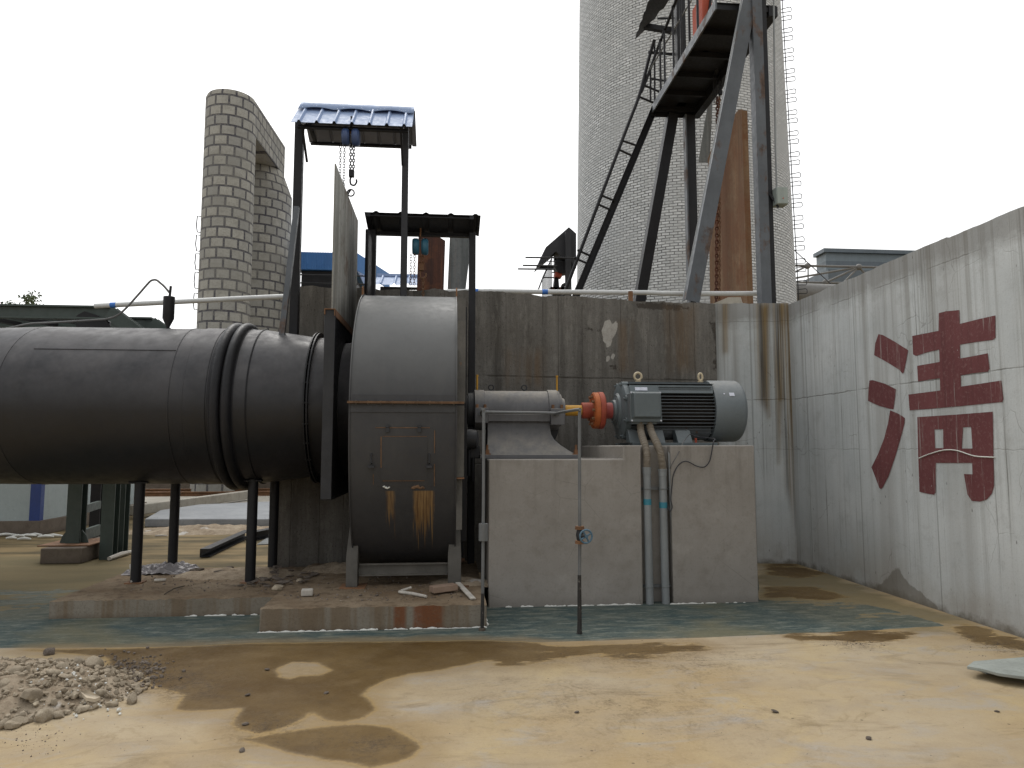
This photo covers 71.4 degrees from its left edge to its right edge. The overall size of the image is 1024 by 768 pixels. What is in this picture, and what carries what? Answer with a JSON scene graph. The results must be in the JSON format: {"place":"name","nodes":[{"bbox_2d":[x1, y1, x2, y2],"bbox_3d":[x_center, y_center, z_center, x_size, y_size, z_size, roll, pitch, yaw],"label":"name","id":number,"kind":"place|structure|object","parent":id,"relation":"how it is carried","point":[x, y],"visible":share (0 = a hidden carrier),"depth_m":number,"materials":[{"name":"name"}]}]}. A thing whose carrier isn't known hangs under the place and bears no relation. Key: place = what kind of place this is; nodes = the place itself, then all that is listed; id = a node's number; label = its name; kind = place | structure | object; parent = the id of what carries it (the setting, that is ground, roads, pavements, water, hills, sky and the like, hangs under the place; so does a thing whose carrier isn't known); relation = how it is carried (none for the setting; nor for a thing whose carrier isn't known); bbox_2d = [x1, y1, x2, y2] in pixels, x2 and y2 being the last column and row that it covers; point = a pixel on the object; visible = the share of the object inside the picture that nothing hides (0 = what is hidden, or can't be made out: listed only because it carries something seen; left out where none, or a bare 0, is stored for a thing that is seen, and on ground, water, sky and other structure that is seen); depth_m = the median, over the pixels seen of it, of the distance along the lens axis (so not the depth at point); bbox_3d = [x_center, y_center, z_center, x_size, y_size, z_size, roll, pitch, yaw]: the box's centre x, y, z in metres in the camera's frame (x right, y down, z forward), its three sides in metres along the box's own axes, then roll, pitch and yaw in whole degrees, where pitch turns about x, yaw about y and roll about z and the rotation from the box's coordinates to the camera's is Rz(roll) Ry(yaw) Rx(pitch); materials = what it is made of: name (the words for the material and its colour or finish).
{"place":"outdoors","nodes":[
{"label":"outdoors","id":0,"kind":"place"},
{"bbox_2d":[0,484,146,535],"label":"white panel building","id":1,"kind":"structure","parent":0,"point":[33,508],"depth_m":13.20,"materials":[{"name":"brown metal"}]},
{"bbox_2d":[300,252,389,287],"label":"blue clad building","id":2,"kind":"structure","parent":0,"point":[316,268],"depth_m":30.04,"materials":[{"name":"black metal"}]},
{"bbox_2d":[376,273,416,289],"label":"blue roof","id":3,"kind":"structure","parent":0,"point":[386,279],"depth_m":16.10,"materials":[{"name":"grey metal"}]},
{"bbox_2d":[417,237,444,290],"bbox_3d":[-1.185,-1.757,10.445,0.409,0.971,0.020,0,-5,-5],"label":"gate plate","id":4,"kind":"object","parent":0,"point":[434,261],"visible":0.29,"depth_m":10.44,"materials":[{"name":"metal"}]},
{"bbox_2d":[448,238,468,288],"bbox_3d":[-0.805,-1.827,10.889,0.360,1.028,0.020,0,-5,-5],"label":"gate plate","id":5,"kind":"object","parent":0,"point":[458,262],"visible":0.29,"depth_m":10.88,"materials":[{"name":"grey metal"}]},
{"bbox_2d":[0,513,1023,767],"bbox_3d":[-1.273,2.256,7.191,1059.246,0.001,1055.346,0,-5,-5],"label":"ground","id":6,"kind":"structure","parent":0,"point":[914,693],"depth_m":4.83,"materials":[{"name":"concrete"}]},
{"bbox_2d":[0,718,8,729],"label":"stone","id":7,"kind":"object","parent":6,"relation":"on","point":[3,721],"visible":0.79,"depth_m":4.08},
{"bbox_2d":[4,720,21,729],"bbox_3d":[-2.879,1.962,4.110,0.099,0.048,0.098,7,-12,-3],"label":"stone","id":8,"kind":"object","parent":6,"relation":"on","point":[10,724],"visible":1,"depth_m":4.07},
{"bbox_2d":[11,716,28,725],"bbox_3d":[-2.868,1.966,4.145,0.074,0.046,0.112,14,-9,44],"label":"stone","id":9,"kind":"object","parent":6,"relation":"on","point":[23,720],"visible":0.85,"depth_m":4.14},
{"bbox_2d":[2,290,43,304],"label":"tree","id":10,"kind":"object","parent":6,"relation":"on","point":[31,298],"visible":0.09,"depth_m":42.63,"materials":[{"name":"green plant"}]},
{"bbox_2d":[35,708,52,722],"bbox_3d":[-2.762,1.967,4.207,0.081,0.102,0.088,-5,12,-7],"label":"stone","id":11,"kind":"object","parent":6,"relation":"on","point":[43,715],"visible":0.93,"depth_m":4.18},
{"bbox_2d":[43,647,54,655],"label":"stone","id":12,"kind":"object","parent":6,"relation":"on","point":[49,651],"visible":1,"depth_m":5.54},
{"bbox_2d":[53,710,64,718],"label":"stone","id":13,"kind":"object","parent":6,"relation":"on","point":[58,714],"visible":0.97,"depth_m":4.24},
{"bbox_2d":[0,658,136,719],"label":"rubble heap","id":14,"kind":"object","parent":6,"relation":"on","point":[7,703],"visible":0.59,"depth_m":4.49,"materials":[{"name":"gravel"}]},
{"bbox_2d":[0,678,9,687],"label":"stone","id":15,"kind":"object","parent":14,"relation":"on","point":[4,682],"visible":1,"depth_m":4.43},
{"bbox_2d":[8,665,24,674],"bbox_3d":[-3.210,1.857,4.620,0.085,0.064,0.089,-1,-5,6],"label":"stone","id":16,"kind":"object","parent":14,"relation":"on","point":[17,668],"visible":0.81,"depth_m":4.60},
{"bbox_2d":[20,688,43,700],"bbox_3d":[-2.949,1.907,4.378,0.122,0.076,0.166,17,-28,-30],"label":"stone","id":17,"kind":"object","parent":14,"relation":"on","point":[31,694],"visible":0.96,"depth_m":4.33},
{"bbox_2d":[46,669,59,675],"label":"stone","id":18,"kind":"object","parent":14,"relation":"on","point":[52,671],"visible":0.96,"depth_m":4.66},
{"bbox_2d":[55,662,68,668],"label":"stone","id":19,"kind":"object","parent":14,"relation":"on","point":[63,665],"visible":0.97,"depth_m":4.80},
{"bbox_2d":[58,673,74,678],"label":"stone","id":20,"kind":"object","parent":14,"relation":"on","point":[65,676],"visible":0.99,"depth_m":4.63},
{"bbox_2d":[0,655,150,722],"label":"rubble chips","id":21,"kind":"object","parent":14,"relation":"on","point":[41,665],"visible":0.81,"depth_m":4.63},
{"bbox_2d":[72,657,84,663],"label":"stone","id":22,"kind":"object","parent":14,"relation":"on","point":[80,659],"visible":0.55,"depth_m":5.09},
{"bbox_2d":[80,690,100,701],"bbox_3d":[-2.640,1.936,4.426,0.185,0.060,0.045,-2,-6,22],"label":"flat shard","id":23,"kind":"object","parent":14,"relation":"on","point":[88,695],"visible":1,"depth_m":4.42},
{"bbox_2d":[84,655,103,668],"bbox_3d":[-2.935,1.970,5.013,0.095,0.110,0.123,-5,-7,43],"label":"stone","id":24,"kind":"object","parent":14,"relation":"on","point":[91,661],"visible":0.73,"depth_m":4.99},
{"bbox_2d":[95,689,108,696],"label":"stone","id":25,"kind":"object","parent":14,"relation":"on","point":[101,692],"visible":0.84,"depth_m":4.55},
{"bbox_2d":[40,537,99,563],"bbox_3d":[-6.337,2.454,10.583,0.549,0.215,1.350,0,-5,-5],"label":"concrete footing","id":26,"kind":"object","parent":6,"relation":"on","point":[68,555],"visible":0.57,"depth_m":9.93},
{"bbox_2d":[30,664,127,719],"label":"white plaster crumbs","id":27,"kind":"object","parent":6,"relation":"on","point":[107,709],"visible":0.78,"depth_m":4.53,"materials":[{"name":"stone"}]},
{"bbox_2d":[75,704,90,712],"bbox_3d":[-2.622,1.987,4.355,0.082,0.045,0.059,3,-6,-33],"label":"stone","id":28,"kind":"object","parent":6,"relation":"on","point":[84,708],"visible":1,"depth_m":4.34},
{"bbox_2d":[0,304,170,559],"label":"green pipe rack","id":29,"kind":"object","parent":6,"relation":"on","point":[107,507],"visible":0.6,"depth_m":10.53,"materials":[{"name":"metal"}]},
{"bbox_2d":[105,701,118,706],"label":"stone","id":30,"kind":"object","parent":6,"relation":"on","point":[112,704],"visible":1,"depth_m":4.43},
{"bbox_2d":[107,550,130,559],"bbox_3d":[-5.765,2.513,10.525,0.066,0.072,0.720,0,-5,-3],"label":"stick","id":31,"kind":"object","parent":6,"relation":"on","point":[117,555],"visible":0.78,"depth_m":10.42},
{"bbox_2d":[126,692,136,704],"bbox_3d":[-2.399,1.995,4.503,0.063,0.088,0.085,5,-15,-36],"label":"stone","id":32,"kind":"object","parent":6,"relation":"on","point":[131,699],"visible":0.9,"depth_m":4.49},
{"bbox_2d":[98,646,189,693],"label":"dark soil crumbs","id":33,"kind":"object","parent":6,"relation":"on","point":[119,664],"visible":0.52,"depth_m":5.20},
{"bbox_2d":[145,484,170,488],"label":"masonry block wall","id":34,"kind":"structure","parent":6,"relation":"on","point":[158,486],"depth_m":27.15,"materials":[{"name":"brick"}]},
{"bbox_2d":[49,567,305,618],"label":"concrete plinth","id":35,"kind":"structure","parent":6,"relation":"on","point":[114,597],"depth_m":6.88,"materials":[{"name":"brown concrete"}]},
{"bbox_2d":[121,561,198,574],"bbox_3d":[-4.055,2.122,8.287,0.817,0.116,0.400,0,-5,-5],"label":"crumpled film","id":36,"kind":"object","parent":35,"relation":"on","point":[181,567],"visible":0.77,"depth_m":8.18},
{"bbox_2d":[0,323,323,583],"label":"exhaust duct","id":37,"kind":"object","parent":35,"relation":"on","point":[235,406],"visible":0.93,"depth_m":7.30,"materials":[{"name":"metal"}]},
{"bbox_2d":[162,286,174,328],"bbox_3d":[-3.895,-0.865,8.090,0.124,0.503,0.124,0,-5,-5],"label":"sampling canister","id":38,"kind":"object","parent":37,"relation":"on","point":[168,312],"visible":0.91,"depth_m":8.04,"materials":[{"name":"black metal"}]},
{"bbox_2d":[6,279,168,327],"bbox_3d":[-5.293,-0.911,8.234,2.812,0.547,0.304,-1,-5,11],"label":"cable","id":39,"kind":"object","parent":38,"relation":"attached to","point":[133,300],"visible":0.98,"depth_m":8.05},
{"bbox_2d":[173,567,300,579],"bbox_3d":[-3.115,2.134,8.143,1.500,0.089,0.700,0,-5,-5],"label":"soil mound","id":40,"kind":"object","parent":35,"relation":"on","point":[230,573],"visible":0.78,"depth_m":7.98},
{"bbox_2d":[128,567,472,600],"bbox_3d":[-2.409,2.099,7.572,4.220,0.063,1.958,0,-5,5],"label":"plinth grit","id":41,"kind":"object","parent":35,"relation":"on","point":[204,590],"visible":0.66,"depth_m":7.25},
{"bbox_2d":[129,524,268,534],"bbox_3d":[-5.873,2.780,13.795,3.400,0.157,1.200,0,-5,-5],"label":"soil mound","id":42,"kind":"object","parent":6,"relation":"on","point":[215,529],"visible":0.56,"depth_m":13.46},
{"bbox_2d":[145,501,269,526],"bbox_3d":[-6.544,3.034,16.757,3.254,0.170,5.596,1,-5,-16],"label":"grey pad","id":43,"kind":"object","parent":6,"relation":"on","point":[222,514],"visible":0.55,"depth_m":15.25,"materials":[{"name":"concrete"}]},
{"bbox_2d":[130,490,247,515],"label":"kerb beam","id":44,"kind":"structure","parent":43,"relation":"on","point":[153,507],"depth_m":18.73,"materials":[{"name":"concrete"}]},
{"bbox_2d":[145,491,269,496],"bbox_3d":[-10.091,3.656,23.698,18.000,0.160,0.120,0,-5,-5],"label":"steel rail","id":45,"kind":"object","parent":6,"relation":"on","point":[200,493],"visible":0.28,"depth_m":23.64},
{"bbox_2d":[145,496,269,503],"bbox_3d":[-10.366,3.571,21.916,18.269,0.030,3.035,0,-5,-5],"label":"gravel strip","id":46,"kind":"object","parent":6,"relation":"on","point":[260,499],"visible":0.11,"depth_m":21.98,"materials":[{"name":"stone"}]},
{"bbox_2d":[145,488,269,491],"bbox_3d":[-10.816,3.810,25.400,18.000,0.160,0.120,0,-5,-5],"label":"steel rail","id":47,"kind":"object","parent":6,"relation":"on","point":[189,490],"depth_m":25.27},
{"bbox_2d":[200,530,245,556],"bbox_3d":[-4.648,2.593,11.700,0.140,0.120,2.485,1,-5,-6],"label":"steel offcut","id":48,"kind":"object","parent":6,"relation":"on","point":[210,550],"visible":0.81,"depth_m":11.38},
{"bbox_2d":[190,89,291,491],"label":"block tower","id":49,"kind":"structure","parent":6,"relation":"on","point":[246,217],"depth_m":26.36,"materials":[{"name":"brick"}]},
{"bbox_2d":[257,538,267,544],"bbox_3d":[-4.224,2.716,12.369,0.328,0.015,1.066,2,-5,-17],"label":"flat scrap","id":50,"kind":"object","parent":6,"relation":"on","point":[264,541],"visible":0.44,"depth_m":12.05,"materials":[{"name":"grey metal"}]},
{"bbox_2d":[257,528,268,539],"bbox_3d":[-4.439,2.677,12.740,0.160,0.150,0.677,-1,-5,14],"label":"steel offcut","id":51,"kind":"object","parent":6,"relation":"on","point":[262,533],"visible":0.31,"depth_m":12.75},
{"bbox_2d":[258,482,269,487],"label":"masonry block wall","id":52,"kind":"structure","parent":6,"relation":"on","point":[266,485],"depth_m":27.50,"materials":[{"name":"brown concrete"}]},
{"bbox_2d":[279,102,416,334],"bbox_3d":[-1.917,-1.922,8.620,1.440,3.085,1.161,0,-5,-5],"label":"hoist canopy","id":53,"kind":"object","parent":6,"relation":"on","point":[377,126],"visible":0.91,"depth_m":8.59,"materials":[{"name":"black metal"}]},
{"bbox_2d":[339,116,360,185],"bbox_3d":[-1.914,-2.699,8.387,0.231,0.938,0.210,0,-5,-5],"label":"chain hoist","id":54,"kind":"object","parent":53,"relation":"hanging from","point":[347,137],"visible":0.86,"depth_m":8.35,"materials":[{"name":"blue metal"}]},
{"bbox_2d":[347,189,354,199],"bbox_3d":[-1.888,-2.222,8.346,0.096,0.128,0.020,0,-5,-5],"label":"shackle","id":55,"kind":"object","parent":54,"relation":"hanging from","point":[348,191],"visible":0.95,"depth_m":8.34,"materials":[{"name":"black metal"}]},
{"bbox_2d":[331,163,357,328],"bbox_3d":[-1.921,-1.385,8.257,0.013,1.645,1.880,0,-5,-5],"label":"gate plate","id":56,"kind":"object","parent":55,"relation":"hanging from","point":[344,265],"visible":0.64,"depth_m":8.04,"materials":[{"name":"metal"}]},
{"bbox_2d":[257,561,488,632],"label":"concrete plinth","id":57,"kind":"structure","parent":6,"relation":"on","point":[280,612],"depth_m":6.39,"materials":[{"name":"brown concrete"}]},
{"bbox_2d":[272,584,282,590],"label":"stone","id":58,"kind":"object","parent":57,"relation":"on","point":[276,587],"visible":1,"depth_m":6.99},
{"bbox_2d":[301,588,312,595],"bbox_3d":[-1.943,1.977,6.766,0.106,0.060,0.080,1,-5,-12],"label":"broken block","id":59,"kind":"object","parent":57,"relation":"on","point":[306,591],"depth_m":6.73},
{"bbox_2d":[297,562,345,574],"bbox_3d":[-1.925,2.114,8.304,1.000,0.085,0.700,0,-5,-5],"label":"soil mound","id":60,"kind":"object","parent":57,"relation":"on","point":[335,567],"visible":0.44,"depth_m":8.13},
{"bbox_2d":[337,286,468,588],"bbox_3d":[-1.210,0.534,8.179,1.395,3.207,2.691,0,-5,-5],"label":"centrifugal fan","id":61,"kind":"object","parent":57,"relation":"on","point":[402,415],"visible":1,"depth_m":7.06},
{"bbox_2d":[320,308,352,499],"bbox_3d":[-1.925,0.275,8.107,0.106,1.930,2.081,0,-5,-5],"label":"slide gate frame","id":62,"kind":"object","parent":61,"relation":"attached to","point":[338,332],"visible":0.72,"depth_m":7.15,"materials":[{"name":"grey metal"}]},
{"bbox_2d":[368,425,434,488],"bbox_3d":[-1.073,0.716,6.947,0.642,0.626,0.164,0,-5,-5],"label":"access door","id":63,"kind":"structure","parent":61,"relation":"in","point":[402,456],"depth_m":6.94,"materials":[{"name":"paint"}]},
{"bbox_2d":[467,429,479,481],"bbox_3d":[-0.472,0.785,7.856,0.230,0.570,0.390,0,-5,-5],"label":"damper actuator","id":64,"kind":"object","parent":61,"relation":"attached to","point":[473,449],"visible":0.63,"depth_m":7.77,"materials":[{"name":"grey metal"}]},
{"bbox_2d":[398,586,426,597],"bbox_3d":[-0.953,1.987,6.788,0.151,0.051,0.372,3,-6,-33],"label":"broken branch","id":65,"kind":"object","parent":57,"relation":"on","point":[402,591],"visible":1,"depth_m":6.79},
{"bbox_2d":[364,211,480,563],"bbox_3d":[-1.118,0.050,8.755,1.428,4.275,0.491,0,-5,-5],"label":"hoist canopy","id":66,"kind":"object","parent":57,"relation":"on","point":[450,225],"visible":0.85,"depth_m":8.91,"materials":[{"name":"black metal"}]},
{"bbox_2d":[366,228,372,295],"bbox_3d":[-1.733,-1.069,8.720,0.014,1.499,0.720,0,-5,-5],"label":"gate plate","id":67,"kind":"object","parent":66,"relation":"attached to","point":[369,265],"visible":0.38,"depth_m":8.54,"materials":[{"name":"black metal"}]},
{"bbox_2d":[409,228,427,285],"bbox_3d":[-1.173,-1.611,8.991,0.231,0.767,0.210,0,-5,-5],"label":"chain hoist","id":68,"kind":"object","parent":66,"relation":"hanging from","point":[415,246],"visible":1,"depth_m":8.94,"materials":[{"name":"metal"}]},
{"bbox_2d":[429,583,457,593],"bbox_3d":[-0.662,1.977,6.908,0.257,0.065,0.110,3,-6,-30],"label":"brick","id":69,"kind":"object","parent":57,"relation":"on","point":[441,588],"visible":1,"depth_m":6.87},
{"bbox_2d":[430,576,487,586],"bbox_3d":[-0.539,2.044,7.429,0.700,0.067,0.440,0,-5,-5],"label":"soil mound","id":70,"kind":"object","parent":57,"relation":"on","point":[470,581],"visible":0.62,"depth_m":7.35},
{"bbox_2d":[456,582,475,599],"bbox_3d":[-0.451,1.988,6.865,0.050,0.050,0.620,2,-5,-17],"label":"wood strip","id":71,"kind":"object","parent":57,"relation":"on","point":[462,587],"visible":1,"depth_m":6.83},
{"bbox_2d":[479,408,487,630],"bbox_3d":[-0.286,1.255,7.119,0.084,1.980,1.564,0,-5,-2],"label":"drain pipe","id":72,"kind":"object","parent":6,"relation":"on","point":[483,531],"visible":1,"depth_m":6.35,"materials":[{"name":"metal"}]},
{"bbox_2d":[277,286,718,572],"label":"concrete wall","id":73,"kind":"structure","parent":6,"relation":"on","point":[583,348],"depth_m":9.67,"materials":[{"name":"concrete"}]},
{"bbox_2d":[94,289,756,308],"bbox_3d":[-1.101,-1.240,10.548,9.704,0.402,0.223,0,-5,-4],"label":"white water pipe","id":74,"kind":"object","parent":73,"relation":"attached to","point":[515,291],"visible":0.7,"depth_m":10.66,"materials":[{"name":"plastic"}]},
{"bbox_2d":[628,291,632,300],"bbox_3d":[1.696,-1.106,10.186,0.070,0.436,0.070,0,-5,-5],"label":"pipe stub","id":75,"kind":"object","parent":73,"relation":"on","point":[630,295],"visible":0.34,"depth_m":10.17,"materials":[{"name":"metal"}]},
{"bbox_2d":[5,636,1022,761],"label":"scattered grit","id":76,"kind":"object","parent":6,"relation":"on","point":[406,696],"visible":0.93,"depth_m":4.50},
{"bbox_2d":[553,408,592,633],"bbox_3d":[0.547,1.244,7.121,0.143,2.005,1.927,0,-5,-5],"label":"drain pipe","id":77,"kind":"object","parent":6,"relation":"on","point":[580,532],"visible":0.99,"depth_m":6.23,"materials":[{"name":"metal"}]},
{"bbox_2d":[481,445,758,607],"bbox_3d":[1.101,1.528,8.180,2.830,1.637,1.660,0,-5,-5],"label":"concrete pedestal","id":78,"kind":"object","parent":6,"relation":"on","point":[531,520],"visible":0.94,"depth_m":7.40,"materials":[{"name":"grey concrete"}]},
{"bbox_2d":[466,375,577,458],"bbox_3d":[0.044,0.380,8.338,1.340,0.968,1.000,0,-5,-5],"label":"bearing housing","id":79,"kind":"object","parent":78,"relation":"on","point":[524,424],"visible":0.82,"depth_m":8.09,"materials":[{"name":"grey paint"}]},
{"bbox_2d":[642,467,653,604],"bbox_3d":[1.417,1.574,7.437,0.098,1.404,0.100,0,-5,-5],"label":"conduit pipe","id":80,"kind":"object","parent":78,"relation":"attached to","point":[646,472],"visible":1,"depth_m":7.41,"materials":[{"name":"metal"}]},
{"bbox_2d":[643,584,670,587],"bbox_3d":[1.521,2.106,7.408,0.369,0.030,0.115,0,-5,-5],"label":"pipe clamp","id":81,"kind":"object","parent":78,"relation":"attached to","point":[656,585],"visible":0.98,"depth_m":7.45,"materials":[{"name":"metal"}]},
{"bbox_2d":[658,469,669,603],"bbox_3d":[1.586,1.585,7.452,0.098,1.384,0.100,0,-5,-5],"label":"conduit pipe","id":82,"kind":"object","parent":78,"relation":"attached to","point":[662,474],"visible":0.98,"depth_m":7.42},
{"bbox_2d":[668,452,671,530],"bbox_3d":[1.696,1.491,7.462,0.098,1.566,0.022,0,-5,-5],"label":"flat strip","id":83,"kind":"object","parent":78,"relation":"attached to","point":[669,481],"visible":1,"depth_m":7.50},
{"bbox_2d":[611,372,747,444],"bbox_3d":[1.949,0.288,8.450,1.532,0.880,0.980,0,-5,-5],"label":"electric motor","id":84,"kind":"object","parent":78,"relation":"on","point":[677,413],"visible":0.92,"depth_m":8.24,"materials":[{"name":"paint"}]},
{"bbox_2d":[565,392,612,428],"bbox_3d":[0.931,0.314,8.425,0.640,0.440,0.440,0,-5,-5],"label":"shaft coupling","id":85,"kind":"object","parent":84,"relation":"attached to","point":[597,411],"visible":0.92,"depth_m":8.33,"materials":[{"name":"orange paint"}]},
{"bbox_2d":[637,422,650,466],"bbox_3d":[1.431,0.653,7.756,0.083,0.523,0.585,0,-5,3],"label":"flexible hose","id":86,"kind":"object","parent":84,"relation":"attached to","point":[644,444],"visible":1,"depth_m":7.60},
{"bbox_2d":[646,422,666,468],"bbox_3d":[1.553,0.660,7.761,0.115,0.549,0.580,0,-5,-5],"label":"flexible hose","id":87,"kind":"object","parent":84,"relation":"attached to","point":[654,438],"visible":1,"depth_m":7.55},
{"bbox_2d":[668,434,714,511],"bbox_3d":[1.987,0.936,7.634,0.399,0.817,0.721,-4,-6,35],"label":"cable","id":88,"kind":"object","parent":78,"relation":"attached to","point":[692,464],"visible":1,"depth_m":7.48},
{"bbox_2d":[562,0,777,302],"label":"steel gantry","id":89,"kind":"object","parent":6,"relation":"on","point":[727,38],"visible":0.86,"depth_m":12.25,"materials":[{"name":"metal"}]},
{"bbox_2d":[692,0,711,34],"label":"hoist drive","id":90,"kind":"structure","parent":89,"relation":"on","point":[704,6],"depth_m":12.20,"materials":[{"name":"red metal"}]},
{"bbox_2d":[698,101,712,161],"bbox_3d":[3.901,-5.213,14.347,0.346,1.561,0.020,0,-5,-5],"label":"gate plate","id":91,"kind":"object","parent":89,"relation":"attached to","point":[705,147],"visible":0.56,"depth_m":14.31,"materials":[{"name":"grey metal"}]},
{"bbox_2d":[713,70,722,104],"bbox_3d":[3.777,-5.554,13.046,0.231,0.945,0.210,0,-5,-5],"label":"chain hoist","id":92,"kind":"object","parent":89,"relation":"hanging from","point":[720,92],"visible":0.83,"depth_m":13.01,"materials":[{"name":"black metal"}]},
{"bbox_2d":[714,96,718,302],"bbox_3d":[3.626,-3.259,12.623,0.195,3.842,0.069,0,-5,-5],"label":"hanging chain","id":93,"kind":"object","parent":92,"relation":"hanging from","point":[716,232],"visible":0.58,"depth_m":12.54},
{"bbox_2d":[718,96,720,300],"bbox_3d":[3.704,-3.287,12.734,0.150,3.859,0.047,0,-5,-5],"label":"hanging chain","id":94,"kind":"object","parent":92,"relation":"hanging from","point":[719,255],"visible":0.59,"depth_m":12.65,"materials":[{"name":"metal"}]},
{"bbox_2d":[708,109,752,303],"bbox_3d":[3.860,-2.287,12.708,0.100,5.040,1.700,0,-5,-5],"label":"gate plate","id":95,"kind":"object","parent":89,"relation":"attached to","point":[736,251],"visible":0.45,"depth_m":12.27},
{"bbox_2d":[773,0,777,186],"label":"thin conduit pipe","id":96,"kind":"object","parent":89,"relation":"attached to","point":[774,93],"visible":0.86,"depth_m":10.68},
{"bbox_2d":[768,187,787,207],"bbox_3d":[3.893,-2.766,10.519,0.298,0.370,0.195,0,-5,-5],"label":"control box","id":97,"kind":"object","parent":89,"relation":"attached to","point":[779,197],"visible":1,"depth_m":10.44,"materials":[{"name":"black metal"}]},
{"bbox_2d":[777,187,787,202],"bbox_3d":[3.961,-2.764,10.437,0.160,0.237,0.007,0,-5,-5],"label":"box door","id":98,"kind":"structure","parent":97,"relation":"in","point":[782,192],"depth_m":10.44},
{"bbox_2d":[577,0,807,304],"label":"brick chimney","id":99,"kind":"object","parent":6,"relation":"on","point":[613,53],"visible":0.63,"depth_m":20.38,"materials":[{"name":"grey brick"}]},
{"bbox_2d":[709,303,796,563],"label":"concrete wall","id":100,"kind":"structure","parent":6,"relation":"on","point":[753,350],"depth_m":10.15,"materials":[{"name":"concrete"}]},
{"bbox_2d":[713,297,742,303],"bbox_3d":[3.134,-1.207,10.478,0.452,0.104,0.200,0,-5,-5],"label":"concrete lump","id":101,"kind":"object","parent":100,"relation":"on","point":[729,300],"visible":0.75,"depth_m":10.38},
{"bbox_2d":[795,263,877,283],"bbox_3d":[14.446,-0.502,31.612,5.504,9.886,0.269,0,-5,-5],"label":"space frame truss","id":102,"kind":"object","parent":6,"relation":"on","point":[854,269],"visible":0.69,"depth_m":31.96,"materials":[{"name":"metal"}]},
{"bbox_2d":[967,657,1023,679],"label":"broken board","id":103,"kind":"object","parent":6,"relation":"on","point":[1010,667],"visible":1,"depth_m":5.00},
{"bbox_2d":[0,0,1023,328],"label":"sky","id":104,"kind":"structure","parent":0,"point":[910,114],"materials":[{"name":"white"}]},
{"bbox_2d":[518,227,575,296],"bbox_3d":[0.957,-3.304,19.707,1.708,2.052,1.172,0,-5,-5],"label":"hoist shelter","id":105,"kind":"object","parent":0,"point":[560,249],"visible":0.84,"depth_m":19.59,"materials":[{"name":"grey metal"}]},
{"bbox_2d":[796,283,835,300],"bbox_3d":[12.635,-3.760,29.724,2.810,0.899,0.840,0,-5,-5],"label":"pipe","id":106,"kind":"object","parent":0,"point":[812,288],"visible":0.16,"depth_m":29.32,"materials":[{"name":"metal"}]},
{"bbox_2d":[804,248,914,281],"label":"grey clad building","id":107,"kind":"structure","parent":0,"point":[850,257],"depth_m":53.57,"materials":[{"name":"metal"}]},
{"bbox_2d":[788,206,1023,637],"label":"concrete wall","id":108,"kind":"structure","parent":0,"point":[907,382],"depth_m":7.33,"materials":[{"name":"grey concrete"}]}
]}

